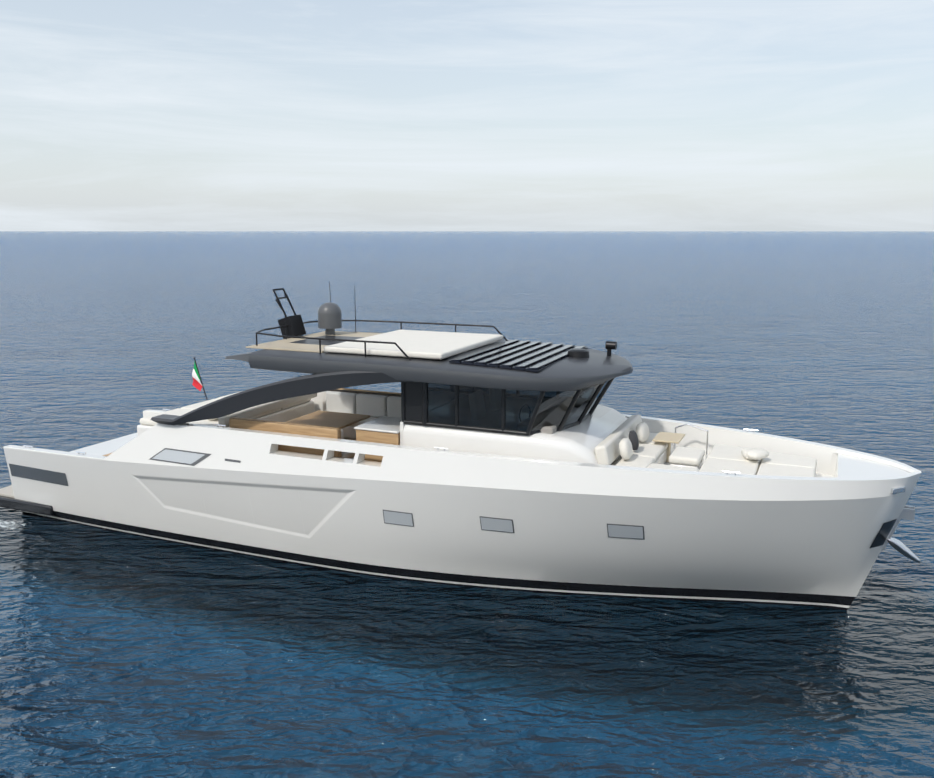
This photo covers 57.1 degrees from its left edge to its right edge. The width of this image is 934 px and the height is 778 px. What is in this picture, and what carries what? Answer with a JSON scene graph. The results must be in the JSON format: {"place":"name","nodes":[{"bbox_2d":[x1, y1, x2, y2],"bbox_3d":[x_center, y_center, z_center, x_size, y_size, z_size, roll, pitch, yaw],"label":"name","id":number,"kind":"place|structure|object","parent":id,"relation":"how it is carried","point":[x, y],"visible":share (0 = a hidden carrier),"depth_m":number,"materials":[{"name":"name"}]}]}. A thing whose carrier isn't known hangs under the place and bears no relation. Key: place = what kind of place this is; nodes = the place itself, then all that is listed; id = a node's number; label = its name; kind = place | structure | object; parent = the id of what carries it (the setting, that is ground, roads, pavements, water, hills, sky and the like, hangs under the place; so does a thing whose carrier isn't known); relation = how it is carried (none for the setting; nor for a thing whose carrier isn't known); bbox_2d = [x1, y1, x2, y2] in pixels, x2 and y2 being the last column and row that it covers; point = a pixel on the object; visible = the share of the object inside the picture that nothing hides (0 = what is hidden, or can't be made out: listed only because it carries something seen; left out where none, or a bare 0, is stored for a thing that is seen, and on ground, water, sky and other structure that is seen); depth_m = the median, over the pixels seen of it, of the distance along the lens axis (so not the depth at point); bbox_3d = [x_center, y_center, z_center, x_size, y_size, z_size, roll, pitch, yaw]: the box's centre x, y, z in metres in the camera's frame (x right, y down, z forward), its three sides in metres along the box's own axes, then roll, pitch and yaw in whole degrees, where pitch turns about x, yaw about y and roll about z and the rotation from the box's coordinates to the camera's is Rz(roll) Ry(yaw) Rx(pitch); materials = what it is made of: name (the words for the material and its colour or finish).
{"place":"outdoors","nodes":[
{"label":"outdoors","id":0,"kind":"place"},
{"bbox_2d":[192,362,201,390],"bbox_3d":[-7.888,-0.407,24.973,0.376,0.917,0.111,4,11,23],"label":"flag","id":1,"kind":"object","parent":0,"point":[197,384],"visible":0.96,"depth_m":24.98,"materials":[{"name":"multicoloured fabric"}]},
{"bbox_2d":[188,419,229,426],"bbox_3d":[-6.039,0.775,20.338,1.070,0.160,1.350,4,11,23],"label":"sun pad","id":2,"kind":"object","parent":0,"point":[207,422],"depth_m":19.89,"materials":[{"name":"white fabric"}]},
{"bbox_2d":[225,352,251,361],"bbox_3d":[-4.862,-0.666,18.969,0.650,0.350,0.750,4,11,23],"label":"roof overhang","id":3,"kind":"object","parent":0,"point":[243,357],"visible":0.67,"depth_m":18.62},
{"bbox_2d":[249,408,280,418],"bbox_3d":[-5.497,0.547,21.575,1.070,0.160,1.350,4,11,23],"label":"seat cushion","id":4,"kind":"object","parent":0,"point":[267,413],"visible":0.06,"depth_m":21.37,"materials":[{"name":"beige fabric"}]},
{"bbox_2d":[281,399,310,409],"bbox_3d":[-4.954,0.319,22.812,1.070,0.160,1.350,4,11,23],"label":"seat cushion","id":5,"kind":"object","parent":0,"point":[295,404],"visible":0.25,"depth_m":22.53,"materials":[{"name":"beige fabric"}]},
{"bbox_2d":[9,448,644,539],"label":"hull windows","id":6,"kind":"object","parent":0,"point":[184,457],"visible":1,"depth_m":18.58,"materials":[{"name":"grey glass"}]},
{"bbox_2d":[342,452,354,458],"bbox_3d":[-2.951,1.432,18.894,0.920,0.150,0.770,4,11,23],"label":"stool","id":7,"kind":"object","parent":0,"point":[350,455],"visible":0.04,"depth_m":18.66,"materials":[{"name":"brown wood"}]},
{"bbox_2d":[342,426,355,438],"bbox_3d":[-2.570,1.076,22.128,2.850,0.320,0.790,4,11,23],"label":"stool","id":8,"kind":"object","parent":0,"point":[349,432],"depth_m":21.89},
{"bbox_2d":[350,417,375,426],"bbox_3d":[-2.575,0.844,22.087,0.920,0.150,0.770,4,11,23],"label":"seat cushion","id":9,"kind":"object","parent":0,"point":[363,421],"visible":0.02,"depth_m":21.82,"materials":[{"name":"white fabric"}]},
{"bbox_2d":[0,231,933,777],"bbox_3d":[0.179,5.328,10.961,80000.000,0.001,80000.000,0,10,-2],"label":"sea","id":10,"kind":"structure","parent":0,"point":[122,655],"depth_m":17.68,"materials":[{"name":"blue liquid"}]},
{"bbox_2d":[3,391,920,609],"bbox_3d":[-1.215,2.538,20.070,20.750,3.790,5.470,4,11,23],"label":"hull","id":11,"kind":"object","parent":10,"relation":"in","point":[764,539],"visible":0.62,"depth_m":16.98,"materials":[{"name":"white paint"}]},
{"bbox_2d":[0,496,54,515],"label":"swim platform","id":12,"kind":"structure","parent":11,"relation":"on","point":[19,504],"depth_m":21.85,"materials":[{"name":"black"}]},
{"bbox_2d":[0,485,13,497],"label":"swim platform","id":13,"kind":"structure","parent":12,"relation":"on","point":[7,491],"depth_m":22.44,"materials":[{"name":"beige wood"}]},
{"bbox_2d":[193,357,207,399],"bbox_3d":[-7.665,-0.031,24.949,0.597,1.785,0.060,4,11,23],"label":"flag staff","id":14,"kind":"object","parent":11,"relation":"attached to","point":[200,378],"visible":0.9,"depth_m":24.92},
{"bbox_2d":[137,401,313,435],"bbox_3d":[-5.990,0.930,21.867,2.250,0.700,4.200,4,11,23],"label":"sofa","id":15,"kind":"object","parent":11,"relation":"on","point":[294,412],"visible":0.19,"depth_m":22.13,"materials":[{"name":"white fabric"}]},
{"bbox_2d":[140,408,191,425],"bbox_3d":[-7.035,0.697,20.760,1.060,0.160,1.350,4,11,23],"label":"sun pad","id":16,"kind":"object","parent":15,"relation":"on","point":[147,420],"visible":0.44,"depth_m":20.75,"materials":[{"name":"white fabric"}]},
{"bbox_2d":[181,399,218,409],"bbox_3d":[-6.493,0.469,21.997,1.060,0.160,1.350,4,11,23],"label":"aft pad","id":17,"kind":"object","parent":15,"relation":"on","point":[195,406],"visible":0.23,"depth_m":21.82,"materials":[{"name":"white fabric"}]},
{"bbox_2d":[218,393,316,424],"bbox_3d":[-4.843,0.401,21.267,0.250,0.240,3.800,4,11,23],"label":"sofa back","id":18,"kind":"object","parent":15,"relation":"on","point":[250,412],"visible":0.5,"depth_m":20.80,"materials":[{"name":"white fabric"}]},
{"bbox_2d":[151,371,412,424],"bbox_3d":[-4.016,0.180,18.321,6.590,1.580,0.481,4,11,21],"label":"strut","id":19,"kind":"object","parent":11,"relation":"on","point":[280,390],"visible":0.83,"depth_m":18.09,"materials":[{"name":"grey metal"}]},
{"bbox_2d":[229,417,341,457],"bbox_3d":[-3.998,1.282,18.799,2.850,1.120,0.160,4,11,23],"label":"wooden cabinet","id":20,"kind":"object","parent":11,"relation":"on","point":[285,427],"visible":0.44,"depth_m":18.57,"materials":[{"name":"brown wood"}]},
{"bbox_2d":[286,410,369,428],"bbox_3d":[-3.350,1.097,20.741,1.500,0.780,1.500,4,11,23],"label":"table top","id":21,"kind":"object","parent":11,"relation":"on","point":[340,420],"visible":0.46,"depth_m":20.57,"materials":[{"name":"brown wood"}]},
{"bbox_2d":[329,388,400,396],"bbox_3d":[-2.382,0.603,22.484,2.850,1.120,0.160,4,11,23],"label":"sofa shell","id":22,"kind":"object","parent":11,"relation":"on","point":[371,392],"visible":0.04,"depth_m":22.41},
{"bbox_2d":[326,391,356,413],"bbox_3d":[-3.305,0.371,22.641,0.900,0.580,0.190,4,11,23],"label":"seat back cushion","id":23,"kind":"object","parent":22,"relation":"on","point":[343,402],"visible":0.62,"depth_m":22.54,"materials":[{"name":"white fabric"}]},
{"bbox_2d":[356,394,387,417],"bbox_3d":[-2.460,0.437,22.283,0.900,0.580,0.190,4,11,23],"label":"seat back cushion","id":24,"kind":"object","parent":22,"relation":"on","point":[372,405],"visible":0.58,"depth_m":22.18,"materials":[{"name":"white fabric"}]},
{"bbox_2d":[387,396,400,417],"bbox_3d":[-1.615,0.503,21.924,0.900,0.580,0.190,4,11,23],"label":"seat back cushion","id":25,"kind":"object","parent":22,"relation":"on","point":[393,406],"visible":0.25,"depth_m":21.93,"materials":[{"name":"white fabric"}]},
{"bbox_2d":[356,429,399,461],"bbox_3d":[-1.662,1.333,18.577,1.020,1.100,1.150,4,11,23],"label":"wooden cabinet","id":26,"kind":"object","parent":11,"relation":"on","point":[378,437],"visible":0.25,"depth_m":18.01,"materials":[{"name":"brown wood"}]},
{"bbox_2d":[354,416,401,433],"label":"countertop","id":27,"kind":"structure","parent":26,"relation":"on","point":[386,424],"depth_m":18.28,"materials":[{"name":"white stone"}]},
{"bbox_2d":[23,409,757,475],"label":"mooring cleats","id":28,"kind":"object","parent":11,"relation":"on","point":[438,448],"visible":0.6,"depth_m":18.53,"materials":[{"name":"silver metal"}]},
{"bbox_2d":[400,421,404,444],"bbox_3d":[-0.623,1.035,19.534,0.080,1.340,3.700,4,11,23],"label":"aft bulkhead","id":29,"kind":"object","parent":11,"relation":"attached to","point":[402,424],"visible":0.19,"depth_m":17.78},
{"bbox_2d":[401,405,627,464],"bbox_3d":[1.278,1.316,18.752,4.180,1.610,3.700,4,11,23],"label":"cabin","id":30,"kind":"object","parent":11,"relation":"on","point":[579,443],"visible":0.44,"depth_m":17.09,"materials":[{"name":"white paint"}]},
{"bbox_2d":[405,380,609,431],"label":"glazing","id":31,"kind":"structure","parent":30,"relation":"on","point":[479,407],"depth_m":17.03,"materials":[{"name":"black glass"}]},
{"bbox_2d":[401,378,613,435],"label":"window frames","id":32,"kind":"structure","parent":30,"relation":"on","point":[456,425],"depth_m":17.22,"materials":[{"name":"black metal"}]},
{"bbox_2d":[595,414,641,464],"bbox_3d":[3.206,1.037,17.855,0.308,0.439,3.200,4,11,23],"label":"sofa backrest","id":33,"kind":"object","parent":30,"relation":"attached to","point":[607,451],"visible":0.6,"depth_m":16.99,"materials":[{"name":"white fabric"}]},
{"bbox_2d":[540,426,556,433],"bbox_3d":[0.874,1.093,18.888,3.100,1.460,3.400,4,11,23],"label":"interior","id":34,"kind":"object","parent":11,"relation":"on","point":[549,429],"visible":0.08,"depth_m":16.78,"materials":[{"name":"grey"}]},
{"bbox_2d":[612,440,672,464],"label":"deck floor","id":35,"kind":"structure","parent":11,"relation":"on","point":[662,458],"depth_m":17.93,"materials":[{"name":"white"}]},
{"bbox_2d":[619,438,632,459],"bbox_3d":[3.113,1.170,16.813,0.226,0.388,0.480,4,11,23],"label":"pillow","id":36,"kind":"object","parent":35,"relation":"on","point":[625,448],"visible":1,"depth_m":16.64,"materials":[{"name":"white fabric"}]},
{"bbox_2d":[629,430,638,449],"bbox_3d":[3.390,1.043,17.443,0.220,0.388,0.376,4,11,23],"label":"pillow","id":37,"kind":"object","parent":35,"relation":"on","point":[633,437],"visible":0.92,"depth_m":17.29,"materials":[{"name":"grey fabric"}]},
{"bbox_2d":[615,456,654,467],"bbox_3d":[3.258,1.496,16.726,0.620,0.150,1.050,4,11,23],"label":"bench seat","id":38,"kind":"object","parent":35,"relation":"on","point":[639,461],"visible":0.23,"depth_m":16.75,"materials":[{"name":"white fabric"}]},
{"bbox_2d":[636,422,648,441],"bbox_3d":[3.727,0.912,18.213,0.240,0.388,0.478,4,11,23],"label":"pillow","id":39,"kind":"object","parent":35,"relation":"on","point":[642,430],"visible":0.96,"depth_m":18.06,"materials":[{"name":"white fabric"}]},
{"bbox_2d":[632,443,664,461],"bbox_3d":[3.682,1.318,17.693,0.620,0.150,1.050,4,11,23],"label":"bench seat","id":40,"kind":"object","parent":35,"relation":"on","point":[655,452],"visible":0.58,"depth_m":17.59,"materials":[{"name":"white fabric"}]},
{"bbox_2d":[639,433,667,449],"bbox_3d":[4.105,1.140,18.659,0.620,0.150,1.050,4,11,23],"label":"bench seat","id":41,"kind":"object","parent":35,"relation":"on","point":[651,438],"visible":0.23,"depth_m":18.26,"materials":[{"name":"white fabric"}]},
{"bbox_2d":[652,432,684,461],"bbox_3d":[4.309,1.292,18.359,0.550,0.560,0.800,4,11,23],"label":"table","id":42,"kind":"object","parent":11,"relation":"on","point":[669,438],"visible":0.88,"depth_m":18.30,"materials":[{"name":"beige wood"}]},
{"bbox_2d":[670,459,703,469],"bbox_3d":[4.409,1.600,17.238,0.550,0.360,0.850,4,11,23],"label":"seat base","id":43,"kind":"object","parent":11,"relation":"on","point":[699,466],"visible":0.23,"depth_m":16.89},
{"bbox_2d":[669,447,704,465],"bbox_3d":[4.409,1.344,17.191,0.590,0.160,0.890,4,11,23],"label":"seat cushion","id":44,"kind":"object","parent":43,"relation":"on","point":[687,456],"visible":0.98,"depth_m":16.91,"materials":[{"name":"white fabric"}]},
{"bbox_2d":[674,424,708,457],"bbox_3d":[4.902,1.127,18.760,0.740,0.738,0.064,6,12,29],"label":"handrail","id":45,"kind":"object","parent":11,"relation":"on","point":[707,431],"visible":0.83,"depth_m":18.61,"materials":[{"name":"silver metal"}]},
{"bbox_2d":[870,519,896,547],"bbox_3d":[7.834,2.626,16.118,0.481,0.552,1.043,4,11,23],"label":"anchor pocket","id":46,"kind":"object","parent":11,"relation":"attached to","point":[882,534],"visible":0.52,"depth_m":15.86,"materials":[{"name":"black metal"}]},
{"bbox_2d":[882,506,920,562],"bbox_3d":[8.106,2.698,16.019,0.633,1.039,0.376,-1,10,-6],"label":"anchor","id":47,"kind":"object","parent":46,"relation":"in","point":[907,512],"visible":0.92,"depth_m":15.95,"materials":[{"name":"silver metal"}]},
{"bbox_2d":[891,486,904,493],"bbox_3d":[7.681,1.802,15.298,0.320,0.100,0.060,-5,12,-26],"label":"fairlead","id":48,"kind":"object","parent":11,"relation":"attached to","point":[897,490],"visible":0.88,"depth_m":15.26,"materials":[{"name":"silver metal"}]},
{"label":"pad","id":49,"kind":"object","parent":11,"relation":"on","visible":0},
{"bbox_2d":[741,448,754,459],"bbox_3d":[5.656,1.299,17.106,0.320,0.180,0.539,1,10,3],"label":"bow pillow","id":50,"kind":"object","parent":49,"relation":"on","point":[744,451],"visible":0.46,"depth_m":17.05,"materials":[{"name":"white fabric"}]},
{"bbox_2d":[746,448,768,459],"bbox_3d":[5.695,1.272,16.807,0.499,0.171,0.296,-9,14,-40],"label":"bow pillow","id":51,"kind":"object","parent":49,"relation":"on","point":[757,453],"visible":1,"depth_m":16.70,"materials":[{"name":"white fabric"}]},
{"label":"strut","id":52,"kind":"object","parent":11,"relation":"on","visible":0},
{"bbox_2d":[248,331,632,390],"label":"roof","id":53,"kind":"structure","parent":52,"relation":"on","point":[574,374],"depth_m":17.09,"materials":[{"name":"black metal"}]},
{"bbox_2d":[273,288,305,338],"bbox_3d":[-4.331,-1.832,20.913,0.631,1.217,0.509,4,11,23],"label":"mast","id":54,"kind":"object","parent":53,"relation":"on","point":[295,324],"visible":0.98,"depth_m":20.76,"materials":[{"name":"black metal"}]},
{"bbox_2d":[246,331,382,352],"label":"deck floor","id":55,"kind":"structure","parent":53,"relation":"on","point":[284,344],"depth_m":19.51,"materials":[{"name":"beige wood"}]},
{"bbox_2d":[318,302,341,334],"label":"radar dome","id":56,"kind":"structure","parent":55,"relation":"on","point":[329,318],"depth_m":21.12,"materials":[{"name":"grey plastic"}]},
{"bbox_2d":[284,281,355,339],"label":"antennas","id":57,"kind":"object","parent":53,"relation":"on","point":[330,301],"visible":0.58,"depth_m":21.77,"materials":[{"name":"black metal"}]},
{"bbox_2d":[256,320,507,359],"bbox_3d":[-2.054,-1.184,19.752,5.004,0.365,3.740,4,11,23],"label":"roof rail","id":58,"kind":"object","parent":53,"relation":"on","point":[396,344],"visible":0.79,"depth_m":19.29,"materials":[{"name":"black metal"}]},
{"bbox_2d":[324,330,502,359],"bbox_3d":[-1.101,-1.038,19.361,2.800,0.130,3.500,4,11,23],"label":"roof pad","id":59,"kind":"object","parent":53,"relation":"on","point":[426,344],"visible":0.98,"depth_m":18.60,"materials":[{"name":"white fabric"}]},
{"bbox_2d":[449,339,587,371],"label":"roof louvers","id":60,"kind":"object","parent":53,"relation":"on","point":[529,355],"visible":1,"depth_m":17.91,"materials":[{"name":"grey metal"}]},
{"bbox_2d":[568,341,616,357],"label":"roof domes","id":61,"kind":"structure","parent":53,"relation":"on","point":[584,353],"depth_m":18.31,"materials":[{"name":"black plastic"}]},
{"bbox_2d":[0,0,933,230],"label":"sky","id":62,"kind":"structure","parent":0,"point":[116,115],"materials":[{"name":"white"}]},
{"bbox_2d":[648,463,698,471],"bbox_3d":[3.877,1.585,16.239,0.950,0.150,0.630,4,11,23],"label":"chaise seat","id":63,"kind":"object","parent":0,"point":[663,466],"visible":0.29,"depth_m":16.32,"materials":[{"name":"white fabric"}]},
{"bbox_2d":[699,458,758,474],"bbox_3d":[5.025,1.567,16.477,1.010,0.140,1.205,4,11,23],"label":"pad","id":64,"kind":"object","parent":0,"point":[714,465],"visible":0.48,"depth_m":16.51,"materials":[{"name":"white fabric"}]},
{"bbox_2d":[707,444,761,466],"bbox_3d":[5.510,1.363,17.583,1.010,0.140,1.205,4,11,23],"label":"pad","id":65,"kind":"object","parent":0,"point":[718,451],"visible":0.52,"depth_m":17.47,"materials":[{"name":"white fabric"}]},
{"bbox_2d":[757,463,815,476],"bbox_3d":[6.016,1.622,16.178,1.010,0.140,0.979,4,11,23],"label":"pad","id":66,"kind":"object","parent":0,"point":[774,470],"visible":0.5,"depth_m":16.23,"materials":[{"name":"white fabric"}]},
{"bbox_2d":[761,451,816,469],"bbox_3d":[6.411,1.456,17.080,1.010,0.140,0.979,4,11,23],"label":"pad","id":67,"kind":"object","parent":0,"point":[786,459],"visible":0.65,"depth_m":16.94,"materials":[{"name":"white fabric"}]}
]}

